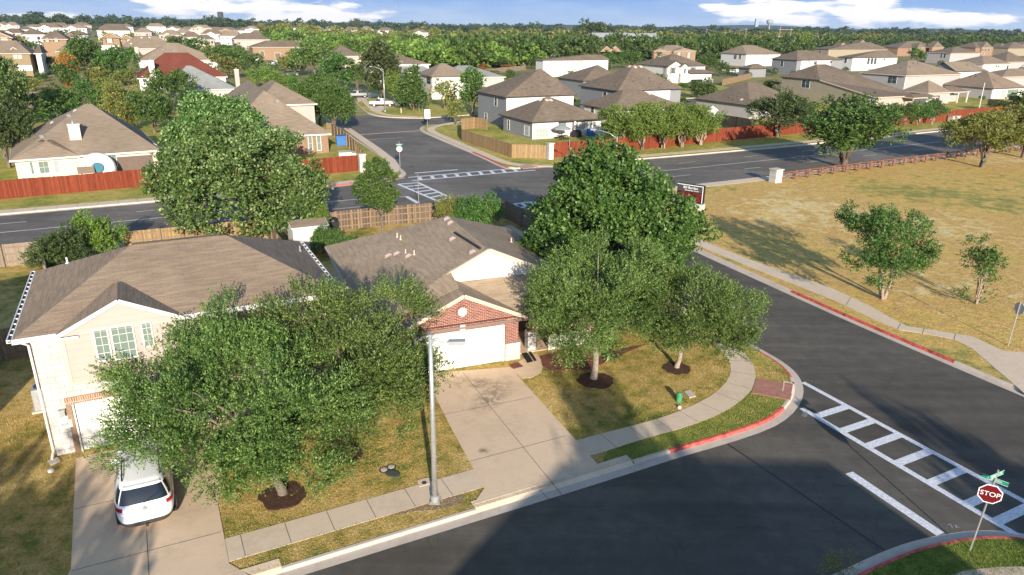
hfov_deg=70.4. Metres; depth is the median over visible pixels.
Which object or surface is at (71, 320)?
house
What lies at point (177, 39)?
tree
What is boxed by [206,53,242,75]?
tree
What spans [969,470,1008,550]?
stop sign
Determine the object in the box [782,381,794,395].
kerb ramp
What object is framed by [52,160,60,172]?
window
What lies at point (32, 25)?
house
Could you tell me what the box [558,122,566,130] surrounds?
window
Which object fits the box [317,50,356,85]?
tree
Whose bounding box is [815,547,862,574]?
shrub
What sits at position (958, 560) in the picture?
corner lawn
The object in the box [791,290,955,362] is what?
kerb
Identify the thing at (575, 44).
woodland
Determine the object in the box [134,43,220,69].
house
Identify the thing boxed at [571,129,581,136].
barbecue
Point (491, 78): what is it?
house
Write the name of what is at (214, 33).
house
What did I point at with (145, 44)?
house
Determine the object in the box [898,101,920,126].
crape myrtle
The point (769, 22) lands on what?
water tower
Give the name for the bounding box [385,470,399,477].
water meter cover
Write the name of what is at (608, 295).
oak tree
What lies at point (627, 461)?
kerb ramp
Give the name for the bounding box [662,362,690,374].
mulch ring
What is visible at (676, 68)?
house
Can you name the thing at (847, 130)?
tree
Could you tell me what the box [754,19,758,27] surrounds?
office tower
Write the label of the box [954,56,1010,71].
house
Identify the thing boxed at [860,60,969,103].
house
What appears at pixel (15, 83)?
tree
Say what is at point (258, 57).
tree
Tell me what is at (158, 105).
tree
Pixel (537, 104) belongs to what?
house
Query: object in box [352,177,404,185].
paver ramp
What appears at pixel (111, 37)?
house
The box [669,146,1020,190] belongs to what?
sidewalk
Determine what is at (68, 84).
shrub
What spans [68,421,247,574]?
driveway
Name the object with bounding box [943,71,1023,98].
house
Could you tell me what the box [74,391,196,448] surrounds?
garage door
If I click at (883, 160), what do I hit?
rail fence
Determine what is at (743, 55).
house
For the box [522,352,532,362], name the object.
door mat
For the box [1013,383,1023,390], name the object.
kerb ramp
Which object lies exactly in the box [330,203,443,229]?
wood fence
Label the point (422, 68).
house
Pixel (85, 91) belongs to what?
shrub
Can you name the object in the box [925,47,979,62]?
house
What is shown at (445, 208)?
shrub
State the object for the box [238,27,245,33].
house
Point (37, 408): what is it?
air conditioner
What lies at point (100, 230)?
shrub
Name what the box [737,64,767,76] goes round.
house
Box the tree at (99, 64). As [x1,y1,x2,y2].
[88,62,112,78]
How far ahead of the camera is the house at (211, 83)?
159.39 m
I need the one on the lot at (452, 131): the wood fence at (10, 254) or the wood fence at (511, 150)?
the wood fence at (511, 150)
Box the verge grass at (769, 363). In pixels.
[666,302,782,368]
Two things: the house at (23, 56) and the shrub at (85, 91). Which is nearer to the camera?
the shrub at (85, 91)
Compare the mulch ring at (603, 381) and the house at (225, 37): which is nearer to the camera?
the mulch ring at (603, 381)
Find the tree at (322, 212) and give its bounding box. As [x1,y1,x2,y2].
[302,197,329,222]
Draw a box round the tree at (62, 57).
[52,50,81,77]
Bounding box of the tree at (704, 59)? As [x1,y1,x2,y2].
[695,52,717,70]
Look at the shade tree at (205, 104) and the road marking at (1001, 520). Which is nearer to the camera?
the road marking at (1001, 520)
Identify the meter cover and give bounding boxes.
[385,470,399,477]
[684,390,695,397]
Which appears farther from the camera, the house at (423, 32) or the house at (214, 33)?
the house at (423, 32)
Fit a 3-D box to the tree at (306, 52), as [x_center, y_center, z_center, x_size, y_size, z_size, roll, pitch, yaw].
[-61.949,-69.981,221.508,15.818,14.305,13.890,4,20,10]
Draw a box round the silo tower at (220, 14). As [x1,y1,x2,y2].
[217,12,222,17]
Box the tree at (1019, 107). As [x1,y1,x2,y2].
[992,98,1023,157]
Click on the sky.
(857, 14)
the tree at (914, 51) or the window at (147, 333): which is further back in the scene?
the tree at (914, 51)
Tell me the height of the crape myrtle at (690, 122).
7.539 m
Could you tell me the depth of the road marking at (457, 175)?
84.01 m
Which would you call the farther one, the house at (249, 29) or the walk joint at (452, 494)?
the house at (249, 29)
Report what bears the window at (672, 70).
in the house at (676, 68)
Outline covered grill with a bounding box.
[328,217,338,229]
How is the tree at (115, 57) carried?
on the ground at (717, 78)
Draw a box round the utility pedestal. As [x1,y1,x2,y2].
[676,392,682,402]
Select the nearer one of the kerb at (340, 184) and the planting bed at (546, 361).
the planting bed at (546, 361)
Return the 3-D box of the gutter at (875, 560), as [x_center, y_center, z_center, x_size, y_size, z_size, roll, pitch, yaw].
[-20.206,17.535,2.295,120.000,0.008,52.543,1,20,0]
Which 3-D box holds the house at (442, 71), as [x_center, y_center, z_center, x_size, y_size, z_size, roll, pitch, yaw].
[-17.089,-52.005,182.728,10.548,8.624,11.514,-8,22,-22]
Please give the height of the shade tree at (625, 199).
11.300 m
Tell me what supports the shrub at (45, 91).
on the lot at (6, 173)
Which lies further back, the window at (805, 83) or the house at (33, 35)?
the house at (33, 35)
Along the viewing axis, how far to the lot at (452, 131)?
118.86 m
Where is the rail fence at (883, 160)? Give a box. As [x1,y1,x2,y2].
[782,145,1021,180]
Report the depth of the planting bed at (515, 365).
39.26 m
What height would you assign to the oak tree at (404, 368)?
7.885 m
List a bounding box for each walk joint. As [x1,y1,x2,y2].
[72,532,218,570]
[146,530,148,572]
[240,360,752,555]
[463,373,565,499]
[472,436,562,460]
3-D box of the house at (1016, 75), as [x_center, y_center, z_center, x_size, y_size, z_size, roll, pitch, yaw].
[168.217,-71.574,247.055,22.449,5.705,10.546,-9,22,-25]
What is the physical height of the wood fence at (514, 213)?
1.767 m
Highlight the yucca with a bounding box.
[592,332,631,362]
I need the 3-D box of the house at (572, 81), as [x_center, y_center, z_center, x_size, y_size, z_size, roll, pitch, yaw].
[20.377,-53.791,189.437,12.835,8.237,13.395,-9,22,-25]
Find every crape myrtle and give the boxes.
[597,103,648,140]
[622,100,669,149]
[650,100,686,148]
[663,101,710,146]
[683,104,728,144]
[882,102,904,123]
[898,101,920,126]
[912,101,936,124]
[923,100,952,123]
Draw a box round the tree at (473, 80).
[454,64,486,116]
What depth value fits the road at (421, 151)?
93.92 m
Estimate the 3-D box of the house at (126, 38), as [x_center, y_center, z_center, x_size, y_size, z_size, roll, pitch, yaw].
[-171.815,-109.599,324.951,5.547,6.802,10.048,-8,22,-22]
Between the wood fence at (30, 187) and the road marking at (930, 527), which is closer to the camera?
the road marking at (930, 527)
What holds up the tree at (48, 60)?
on the ground at (717, 78)
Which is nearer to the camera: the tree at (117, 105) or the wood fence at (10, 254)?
the wood fence at (10, 254)
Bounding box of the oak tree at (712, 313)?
[628,260,775,367]
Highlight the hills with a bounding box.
[177,19,1012,32]
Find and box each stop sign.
[396,144,401,159]
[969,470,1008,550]
[1007,301,1023,345]
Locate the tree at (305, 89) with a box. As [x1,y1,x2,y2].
[292,67,333,124]
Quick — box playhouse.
[77,166,94,174]
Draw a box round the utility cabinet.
[947,115,960,120]
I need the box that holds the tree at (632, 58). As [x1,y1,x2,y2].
[618,49,641,66]
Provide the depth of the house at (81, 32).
285.77 m
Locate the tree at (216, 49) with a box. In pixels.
[203,44,233,69]
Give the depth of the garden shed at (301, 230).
58.17 m
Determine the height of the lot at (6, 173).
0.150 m
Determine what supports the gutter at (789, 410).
on the road at (724, 509)
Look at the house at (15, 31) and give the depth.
319.43 m
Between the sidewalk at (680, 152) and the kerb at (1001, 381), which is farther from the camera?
the sidewalk at (680, 152)
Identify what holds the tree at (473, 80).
on the ground at (717, 78)
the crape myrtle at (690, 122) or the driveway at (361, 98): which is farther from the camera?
the driveway at (361, 98)
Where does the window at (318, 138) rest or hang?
in the house at (276, 103)
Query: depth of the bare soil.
27.82 m
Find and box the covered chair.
[587,128,594,135]
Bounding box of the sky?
[0,0,1023,31]
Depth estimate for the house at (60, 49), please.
229.31 m
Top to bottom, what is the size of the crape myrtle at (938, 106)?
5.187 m
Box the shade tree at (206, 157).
[138,112,333,237]
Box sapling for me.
[956,231,1009,303]
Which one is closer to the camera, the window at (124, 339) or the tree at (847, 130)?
the window at (124, 339)
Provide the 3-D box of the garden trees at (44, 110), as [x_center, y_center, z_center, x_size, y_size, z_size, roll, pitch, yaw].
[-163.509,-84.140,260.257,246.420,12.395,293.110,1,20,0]
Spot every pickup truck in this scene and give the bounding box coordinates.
[350,90,368,97]
[369,98,394,106]
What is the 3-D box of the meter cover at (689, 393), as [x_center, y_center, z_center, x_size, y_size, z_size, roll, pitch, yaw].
[8.946,5.347,36.478,0.393,0.050,0.788,-3,20,-10]
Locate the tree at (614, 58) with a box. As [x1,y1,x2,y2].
[604,52,622,66]
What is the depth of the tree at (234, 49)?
249.62 m
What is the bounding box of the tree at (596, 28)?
[571,18,608,34]
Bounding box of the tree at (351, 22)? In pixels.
[349,18,362,25]
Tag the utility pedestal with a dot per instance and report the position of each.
(679, 395)
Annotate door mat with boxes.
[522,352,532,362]
[528,352,536,360]
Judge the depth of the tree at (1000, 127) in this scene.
95.14 m
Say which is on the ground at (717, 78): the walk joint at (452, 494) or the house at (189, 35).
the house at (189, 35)
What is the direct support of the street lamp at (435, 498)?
on the grass lot at (16, 378)
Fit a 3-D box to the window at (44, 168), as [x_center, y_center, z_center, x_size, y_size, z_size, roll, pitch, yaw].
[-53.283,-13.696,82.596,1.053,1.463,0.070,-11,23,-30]
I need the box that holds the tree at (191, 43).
[182,35,211,52]
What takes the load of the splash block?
on the grass lot at (16, 378)
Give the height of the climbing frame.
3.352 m
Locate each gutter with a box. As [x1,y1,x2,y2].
[0,119,405,215]
[276,305,803,574]
[368,98,693,118]
[420,126,934,168]
[693,249,1023,396]
[832,530,1023,574]
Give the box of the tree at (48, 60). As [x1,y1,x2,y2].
[46,55,56,67]
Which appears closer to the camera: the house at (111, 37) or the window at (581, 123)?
the window at (581, 123)
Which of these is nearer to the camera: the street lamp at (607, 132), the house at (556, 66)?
the street lamp at (607, 132)
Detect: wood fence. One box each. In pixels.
[0,163,270,198]
[0,241,46,268]
[0,328,32,361]
[122,221,281,246]
[299,155,357,173]
[326,123,365,155]
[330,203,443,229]
[461,117,545,158]
[463,198,548,240]
[485,65,525,72]
[554,106,1006,157]
[715,114,751,126]
[722,73,750,85]
[987,98,1018,104]
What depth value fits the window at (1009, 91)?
198.34 m
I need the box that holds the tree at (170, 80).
[141,67,199,111]
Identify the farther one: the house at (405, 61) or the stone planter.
the house at (405, 61)
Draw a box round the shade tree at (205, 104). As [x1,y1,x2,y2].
[156,88,305,160]
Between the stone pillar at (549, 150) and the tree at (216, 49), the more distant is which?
the tree at (216, 49)
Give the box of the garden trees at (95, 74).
[18,31,361,114]
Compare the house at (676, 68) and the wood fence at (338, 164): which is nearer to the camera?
the wood fence at (338, 164)
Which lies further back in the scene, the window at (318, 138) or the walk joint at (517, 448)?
the window at (318, 138)
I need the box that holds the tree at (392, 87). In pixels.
[382,69,404,100]
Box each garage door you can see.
[18,65,32,70]
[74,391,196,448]
[101,45,118,49]
[415,326,501,370]
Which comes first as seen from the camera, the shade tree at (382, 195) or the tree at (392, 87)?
the shade tree at (382, 195)
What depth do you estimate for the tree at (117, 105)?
119.38 m
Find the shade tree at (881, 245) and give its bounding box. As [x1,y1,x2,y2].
[832,198,944,299]
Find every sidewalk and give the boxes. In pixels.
[0,180,353,212]
[89,223,328,250]
[225,309,755,561]
[343,128,399,171]
[362,99,422,116]
[427,121,552,166]
[501,225,584,274]
[638,128,938,156]
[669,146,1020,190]
[693,238,1023,392]
[955,566,1023,574]
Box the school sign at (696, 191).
[677,182,705,210]
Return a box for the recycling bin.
[335,135,346,145]
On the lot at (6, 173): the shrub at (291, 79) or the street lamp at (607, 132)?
the shrub at (291, 79)
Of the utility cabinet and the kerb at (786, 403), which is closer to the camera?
the kerb at (786, 403)
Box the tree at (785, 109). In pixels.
[745,86,817,136]
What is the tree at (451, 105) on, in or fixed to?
on the ground at (717, 78)
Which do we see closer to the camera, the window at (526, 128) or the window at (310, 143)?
the window at (310, 143)
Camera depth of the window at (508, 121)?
123.94 m
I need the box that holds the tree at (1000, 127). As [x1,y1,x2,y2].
[936,106,1023,167]
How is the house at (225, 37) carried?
on the ground at (717, 78)
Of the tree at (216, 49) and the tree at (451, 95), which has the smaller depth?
the tree at (451, 95)
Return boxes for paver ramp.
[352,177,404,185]
[518,164,537,168]
[752,379,792,399]
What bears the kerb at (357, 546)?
on the road at (724, 509)
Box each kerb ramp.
[225,559,282,574]
[471,455,633,512]
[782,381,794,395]
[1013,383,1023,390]
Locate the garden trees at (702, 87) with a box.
[496,53,1023,109]
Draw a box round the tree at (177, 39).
[166,34,188,46]
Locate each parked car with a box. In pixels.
[110,437,177,527]
[285,70,299,74]
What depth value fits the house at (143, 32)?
503.42 m
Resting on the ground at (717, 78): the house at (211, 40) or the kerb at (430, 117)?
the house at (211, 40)
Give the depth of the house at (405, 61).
225.86 m
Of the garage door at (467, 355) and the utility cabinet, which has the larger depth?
the utility cabinet
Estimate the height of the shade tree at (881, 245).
6.739 m
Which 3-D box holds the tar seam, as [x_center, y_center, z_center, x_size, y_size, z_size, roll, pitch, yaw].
[11.470,8.190,29.144,0.070,0.001,7.815,-10,22,-26]
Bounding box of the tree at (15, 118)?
[0,86,37,167]
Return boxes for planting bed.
[509,362,522,368]
[540,344,644,370]
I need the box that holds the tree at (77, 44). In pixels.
[62,33,102,79]
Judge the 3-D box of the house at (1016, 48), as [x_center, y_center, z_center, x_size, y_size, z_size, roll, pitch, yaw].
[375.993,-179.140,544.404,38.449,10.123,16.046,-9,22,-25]
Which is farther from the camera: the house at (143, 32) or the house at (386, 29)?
the house at (386, 29)
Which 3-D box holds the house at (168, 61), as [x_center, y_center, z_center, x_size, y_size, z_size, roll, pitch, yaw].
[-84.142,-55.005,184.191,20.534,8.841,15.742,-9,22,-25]
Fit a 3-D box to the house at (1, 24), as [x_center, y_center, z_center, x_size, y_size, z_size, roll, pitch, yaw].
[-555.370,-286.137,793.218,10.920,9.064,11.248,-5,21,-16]
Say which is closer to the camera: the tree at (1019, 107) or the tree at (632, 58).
the tree at (1019, 107)
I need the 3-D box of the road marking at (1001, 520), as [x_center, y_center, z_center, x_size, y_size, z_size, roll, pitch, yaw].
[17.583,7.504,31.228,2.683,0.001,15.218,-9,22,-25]
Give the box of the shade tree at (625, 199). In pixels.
[516,133,722,289]
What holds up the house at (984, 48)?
on the ground at (717, 78)
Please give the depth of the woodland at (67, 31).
676.38 m
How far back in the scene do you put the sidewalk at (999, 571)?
24.74 m
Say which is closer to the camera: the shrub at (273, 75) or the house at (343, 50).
the shrub at (273, 75)
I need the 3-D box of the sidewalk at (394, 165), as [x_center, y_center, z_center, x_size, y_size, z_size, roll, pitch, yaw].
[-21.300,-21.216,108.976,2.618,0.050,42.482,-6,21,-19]
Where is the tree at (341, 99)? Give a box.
[308,75,357,124]
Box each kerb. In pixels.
[0,195,216,214]
[281,508,476,571]
[323,116,402,176]
[326,183,351,186]
[356,97,696,117]
[422,124,472,151]
[472,152,507,167]
[633,449,669,464]
[635,129,951,159]
[669,406,784,452]
[675,149,981,291]
[756,350,791,376]
[782,393,792,408]
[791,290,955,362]
[857,536,1023,574]
[954,361,1013,387]
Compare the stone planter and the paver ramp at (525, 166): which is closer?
the paver ramp at (525, 166)
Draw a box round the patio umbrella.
[552,125,570,137]
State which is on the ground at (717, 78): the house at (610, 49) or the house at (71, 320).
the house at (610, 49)
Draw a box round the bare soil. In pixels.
[390,494,465,514]
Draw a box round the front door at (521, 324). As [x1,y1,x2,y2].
[518,320,525,330]
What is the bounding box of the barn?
[589,33,658,39]
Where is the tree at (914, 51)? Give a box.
[907,46,927,60]
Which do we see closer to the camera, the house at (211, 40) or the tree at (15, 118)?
the tree at (15, 118)
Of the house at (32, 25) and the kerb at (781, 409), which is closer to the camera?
the kerb at (781, 409)
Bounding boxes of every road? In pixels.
[0,99,1019,243]
[282,213,1023,574]
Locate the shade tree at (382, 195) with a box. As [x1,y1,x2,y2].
[350,156,400,231]
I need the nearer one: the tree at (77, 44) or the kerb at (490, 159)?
the kerb at (490, 159)
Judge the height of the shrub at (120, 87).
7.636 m
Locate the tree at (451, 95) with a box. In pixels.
[428,78,457,108]
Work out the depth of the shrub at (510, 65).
306.94 m
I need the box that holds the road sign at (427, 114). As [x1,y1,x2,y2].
[424,109,429,127]
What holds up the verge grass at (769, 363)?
on the grass lot at (16, 378)
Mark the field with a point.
(791, 225)
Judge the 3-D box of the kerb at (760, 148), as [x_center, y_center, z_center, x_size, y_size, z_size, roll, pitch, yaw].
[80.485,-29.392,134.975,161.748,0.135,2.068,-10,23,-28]
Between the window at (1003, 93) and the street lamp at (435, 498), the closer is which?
the street lamp at (435, 498)
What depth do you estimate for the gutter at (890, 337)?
44.49 m
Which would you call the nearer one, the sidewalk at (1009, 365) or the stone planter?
the sidewalk at (1009, 365)
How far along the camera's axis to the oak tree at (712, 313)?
35.33 m
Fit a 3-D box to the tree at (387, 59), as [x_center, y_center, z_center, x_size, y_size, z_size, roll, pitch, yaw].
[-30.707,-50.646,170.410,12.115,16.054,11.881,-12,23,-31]
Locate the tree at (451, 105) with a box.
[445,98,465,123]
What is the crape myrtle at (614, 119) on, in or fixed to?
on the lot at (452, 131)
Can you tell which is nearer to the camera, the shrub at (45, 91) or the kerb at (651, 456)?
the kerb at (651, 456)
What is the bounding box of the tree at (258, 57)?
[238,49,264,71]
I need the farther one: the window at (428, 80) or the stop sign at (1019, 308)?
the window at (428, 80)
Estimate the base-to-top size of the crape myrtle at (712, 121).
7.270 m
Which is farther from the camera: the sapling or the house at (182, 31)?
the house at (182, 31)
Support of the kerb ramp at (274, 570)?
on the road at (724, 509)
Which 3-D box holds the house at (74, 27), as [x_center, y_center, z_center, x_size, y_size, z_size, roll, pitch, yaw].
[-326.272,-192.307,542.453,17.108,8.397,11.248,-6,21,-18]
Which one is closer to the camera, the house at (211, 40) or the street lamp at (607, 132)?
the street lamp at (607, 132)
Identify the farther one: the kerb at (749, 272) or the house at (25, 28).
the house at (25, 28)
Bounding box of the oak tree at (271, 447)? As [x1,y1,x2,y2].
[83,283,376,509]
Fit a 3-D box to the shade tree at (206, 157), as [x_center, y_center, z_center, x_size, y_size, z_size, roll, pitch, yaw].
[-23.044,-8.663,59.304,14.795,10.352,12.912,5,20,11]
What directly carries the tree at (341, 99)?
on the ground at (717, 78)
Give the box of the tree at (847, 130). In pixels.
[796,91,911,166]
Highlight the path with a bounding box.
[511,353,542,377]
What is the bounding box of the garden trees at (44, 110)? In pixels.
[23,35,355,121]
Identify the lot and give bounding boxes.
[0,112,400,209]
[0,216,790,574]
[357,78,729,117]
[423,92,1023,167]
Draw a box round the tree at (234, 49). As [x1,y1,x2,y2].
[221,46,244,59]
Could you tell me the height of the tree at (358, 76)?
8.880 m
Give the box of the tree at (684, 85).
[679,82,688,88]
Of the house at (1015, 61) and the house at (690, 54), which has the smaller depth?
the house at (1015, 61)
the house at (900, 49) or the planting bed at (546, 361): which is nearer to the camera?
the planting bed at (546, 361)
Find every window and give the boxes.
[29,161,34,174]
[37,160,50,173]
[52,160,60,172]
[92,328,112,361]
[108,155,117,165]
[109,324,138,360]
[140,321,154,347]
[308,136,312,150]
[316,136,321,150]
[426,77,430,84]
[507,119,509,129]
[524,125,528,135]
[536,128,548,137]
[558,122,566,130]
[579,120,585,128]
[586,120,591,128]
[670,68,675,73]
[801,79,809,87]
[887,75,897,83]
[948,94,956,101]
[1000,90,1006,97]
[1006,89,1018,97]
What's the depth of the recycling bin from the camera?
109.05 m
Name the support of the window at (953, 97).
in the house at (913, 77)
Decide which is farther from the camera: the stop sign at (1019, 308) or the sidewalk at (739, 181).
the sidewalk at (739, 181)
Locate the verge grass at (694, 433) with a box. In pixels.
[604,385,785,461]
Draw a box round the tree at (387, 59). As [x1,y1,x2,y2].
[354,36,404,97]
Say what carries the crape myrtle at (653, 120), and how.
on the lot at (452, 131)
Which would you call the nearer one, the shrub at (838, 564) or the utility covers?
the shrub at (838, 564)
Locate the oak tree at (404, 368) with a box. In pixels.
[238,270,460,482]
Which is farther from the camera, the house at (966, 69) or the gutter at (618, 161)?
the house at (966, 69)
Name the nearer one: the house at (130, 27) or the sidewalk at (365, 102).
the sidewalk at (365, 102)
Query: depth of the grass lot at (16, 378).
31.47 m
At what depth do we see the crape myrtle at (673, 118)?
106.69 m
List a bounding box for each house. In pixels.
[0,21,6,29]
[0,31,18,40]
[0,40,38,75]
[2,22,22,29]
[3,28,24,42]
[6,234,342,459]
[9,104,158,178]
[18,27,35,30]
[19,30,46,48]
[25,24,38,28]
[33,23,62,32]
[33,44,49,73]
[41,30,79,57]
[53,22,67,26]
[55,45,73,56]
[62,24,89,33]
[65,31,91,40]
[75,22,91,30]
[96,24,131,52]
[121,35,132,44]
[123,24,134,31]
[123,36,167,54]
[133,28,153,35]
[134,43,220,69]
[136,53,227,89]
[146,23,165,33]
[159,30,182,40]
[166,26,181,30]
[166,66,235,104]
[177,28,190,33]
[181,32,198,39]
[191,25,210,34]
[195,35,215,49]
[201,29,221,41]
[218,27,237,32]
[218,31,238,44]
[227,68,330,155]
[231,33,269,49]
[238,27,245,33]
[244,26,258,32]
[248,40,323,59]
[325,45,360,68]
[325,215,598,370]
[343,27,357,33]
[363,54,430,82]
[376,27,392,33]
[396,66,427,80]
[411,29,427,37]
[419,63,469,98]
[454,65,504,86]
[475,69,604,138]
[534,54,609,76]
[556,65,611,98]
[578,65,683,120]
[598,46,621,60]
[635,54,712,82]
[648,45,695,60]
[694,82,778,118]
[720,45,780,65]
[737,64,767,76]
[771,50,844,73]
[780,64,938,107]
[811,40,887,57]
[838,50,898,70]
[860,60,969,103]
[882,41,943,55]
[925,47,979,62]
[936,61,987,77]
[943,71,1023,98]
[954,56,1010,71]
[957,42,1003,55]
[991,68,1023,85]
[992,42,1023,55]
[992,52,1023,68]
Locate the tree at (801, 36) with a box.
[792,29,813,43]
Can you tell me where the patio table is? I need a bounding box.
[555,135,569,139]
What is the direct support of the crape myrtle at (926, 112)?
on the lot at (452, 131)
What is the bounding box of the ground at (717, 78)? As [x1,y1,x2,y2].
[0,23,1023,123]
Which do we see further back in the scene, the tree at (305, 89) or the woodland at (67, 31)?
the woodland at (67, 31)
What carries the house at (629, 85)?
on the ground at (717, 78)
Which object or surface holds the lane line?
on the road at (421, 151)
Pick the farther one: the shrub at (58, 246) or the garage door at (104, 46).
the garage door at (104, 46)
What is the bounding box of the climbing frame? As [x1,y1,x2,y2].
[79,153,115,172]
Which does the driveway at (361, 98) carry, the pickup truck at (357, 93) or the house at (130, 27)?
the pickup truck at (357, 93)
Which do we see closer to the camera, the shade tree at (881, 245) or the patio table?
the shade tree at (881, 245)
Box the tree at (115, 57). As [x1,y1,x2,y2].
[91,44,141,81]
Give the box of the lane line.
[0,135,983,232]
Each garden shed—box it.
[286,217,328,249]
[702,104,717,117]
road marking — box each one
[397,169,534,207]
[801,382,1023,534]
[846,472,943,535]
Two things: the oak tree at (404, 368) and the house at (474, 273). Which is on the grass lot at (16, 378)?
the house at (474, 273)
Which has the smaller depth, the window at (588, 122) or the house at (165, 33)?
the window at (588, 122)
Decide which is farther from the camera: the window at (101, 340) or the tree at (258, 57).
the tree at (258, 57)
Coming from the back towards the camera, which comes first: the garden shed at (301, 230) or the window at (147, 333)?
the garden shed at (301, 230)
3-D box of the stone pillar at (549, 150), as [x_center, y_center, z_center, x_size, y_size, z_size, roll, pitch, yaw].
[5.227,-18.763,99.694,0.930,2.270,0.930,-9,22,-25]
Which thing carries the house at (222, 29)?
on the ground at (717, 78)
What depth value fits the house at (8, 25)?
681.81 m
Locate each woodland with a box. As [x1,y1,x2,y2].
[0,11,1023,39]
[49,26,239,36]
[255,21,1023,40]
[259,27,1023,66]
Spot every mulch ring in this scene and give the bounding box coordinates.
[257,481,306,510]
[326,443,362,463]
[576,373,612,388]
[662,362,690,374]
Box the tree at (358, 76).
[347,62,371,89]
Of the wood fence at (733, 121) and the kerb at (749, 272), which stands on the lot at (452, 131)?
the wood fence at (733, 121)
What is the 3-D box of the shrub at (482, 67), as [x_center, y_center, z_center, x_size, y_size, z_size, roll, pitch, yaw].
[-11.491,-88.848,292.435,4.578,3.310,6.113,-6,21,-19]
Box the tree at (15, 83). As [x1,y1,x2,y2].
[0,55,31,103]
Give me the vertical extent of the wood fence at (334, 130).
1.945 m
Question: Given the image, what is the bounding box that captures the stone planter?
[338,150,355,155]
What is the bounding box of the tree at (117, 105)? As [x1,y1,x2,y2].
[95,75,144,125]
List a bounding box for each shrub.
[17,219,91,270]
[36,82,81,114]
[62,76,76,87]
[63,74,106,109]
[69,208,129,257]
[93,76,126,98]
[110,66,138,84]
[245,63,278,84]
[261,69,298,88]
[285,70,303,90]
[309,223,356,254]
[433,193,465,217]
[452,190,505,224]
[477,63,487,69]
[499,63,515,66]
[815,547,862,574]
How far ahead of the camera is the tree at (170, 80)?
143.28 m
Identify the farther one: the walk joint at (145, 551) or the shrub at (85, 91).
the shrub at (85, 91)
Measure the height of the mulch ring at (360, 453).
0.050 m
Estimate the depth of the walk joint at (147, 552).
25.19 m
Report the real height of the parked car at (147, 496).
1.812 m
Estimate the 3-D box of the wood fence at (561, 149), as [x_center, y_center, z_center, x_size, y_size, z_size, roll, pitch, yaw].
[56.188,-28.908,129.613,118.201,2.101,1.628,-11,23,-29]
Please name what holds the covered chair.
on the lot at (452, 131)
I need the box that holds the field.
[663,148,1023,386]
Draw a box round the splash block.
[47,457,59,465]
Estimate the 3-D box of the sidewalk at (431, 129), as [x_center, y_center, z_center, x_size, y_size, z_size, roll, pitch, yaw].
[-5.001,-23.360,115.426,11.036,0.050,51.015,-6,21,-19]
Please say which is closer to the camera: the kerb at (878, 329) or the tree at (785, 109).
the kerb at (878, 329)
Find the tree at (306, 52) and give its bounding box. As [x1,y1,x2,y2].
[286,34,332,76]
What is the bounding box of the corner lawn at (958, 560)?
[866,538,1023,574]
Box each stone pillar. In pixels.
[357,153,365,171]
[546,142,554,159]
[769,167,784,182]
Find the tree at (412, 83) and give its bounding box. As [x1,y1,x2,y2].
[391,63,431,110]
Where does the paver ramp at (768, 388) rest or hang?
on the verge grass at (694, 433)
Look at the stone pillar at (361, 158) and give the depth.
89.50 m
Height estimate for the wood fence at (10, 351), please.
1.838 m
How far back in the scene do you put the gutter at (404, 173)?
72.89 m
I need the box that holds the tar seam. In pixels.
[727,444,883,549]
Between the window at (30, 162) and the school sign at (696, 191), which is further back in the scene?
the window at (30, 162)
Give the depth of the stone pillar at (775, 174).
86.32 m
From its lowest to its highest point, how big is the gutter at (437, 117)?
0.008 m
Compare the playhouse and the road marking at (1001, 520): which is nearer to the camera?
the road marking at (1001, 520)
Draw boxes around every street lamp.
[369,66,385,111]
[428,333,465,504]
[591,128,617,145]
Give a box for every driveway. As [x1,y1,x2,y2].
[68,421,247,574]
[357,93,379,101]
[370,102,423,112]
[426,367,619,504]
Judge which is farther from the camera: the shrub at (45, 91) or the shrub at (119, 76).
the shrub at (119, 76)
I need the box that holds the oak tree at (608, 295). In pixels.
[518,226,686,379]
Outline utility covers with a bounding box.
[379,464,395,472]
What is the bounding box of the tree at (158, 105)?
[122,86,174,132]
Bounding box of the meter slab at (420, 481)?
[417,477,430,486]
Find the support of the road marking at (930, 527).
on the road at (724, 509)
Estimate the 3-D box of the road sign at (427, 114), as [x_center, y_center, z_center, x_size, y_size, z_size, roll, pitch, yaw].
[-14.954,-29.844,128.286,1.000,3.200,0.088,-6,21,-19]
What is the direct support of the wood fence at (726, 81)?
on the ground at (717, 78)
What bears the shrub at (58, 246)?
on the grass lot at (16, 378)
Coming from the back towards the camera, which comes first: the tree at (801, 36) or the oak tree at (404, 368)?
the tree at (801, 36)
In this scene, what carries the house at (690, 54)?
on the ground at (717, 78)
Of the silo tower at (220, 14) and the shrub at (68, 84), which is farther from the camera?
the silo tower at (220, 14)
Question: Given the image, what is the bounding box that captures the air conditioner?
[31,383,45,414]
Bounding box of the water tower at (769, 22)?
[766,19,772,28]
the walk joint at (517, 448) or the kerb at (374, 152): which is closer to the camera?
the walk joint at (517, 448)
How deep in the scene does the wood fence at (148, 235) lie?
58.53 m

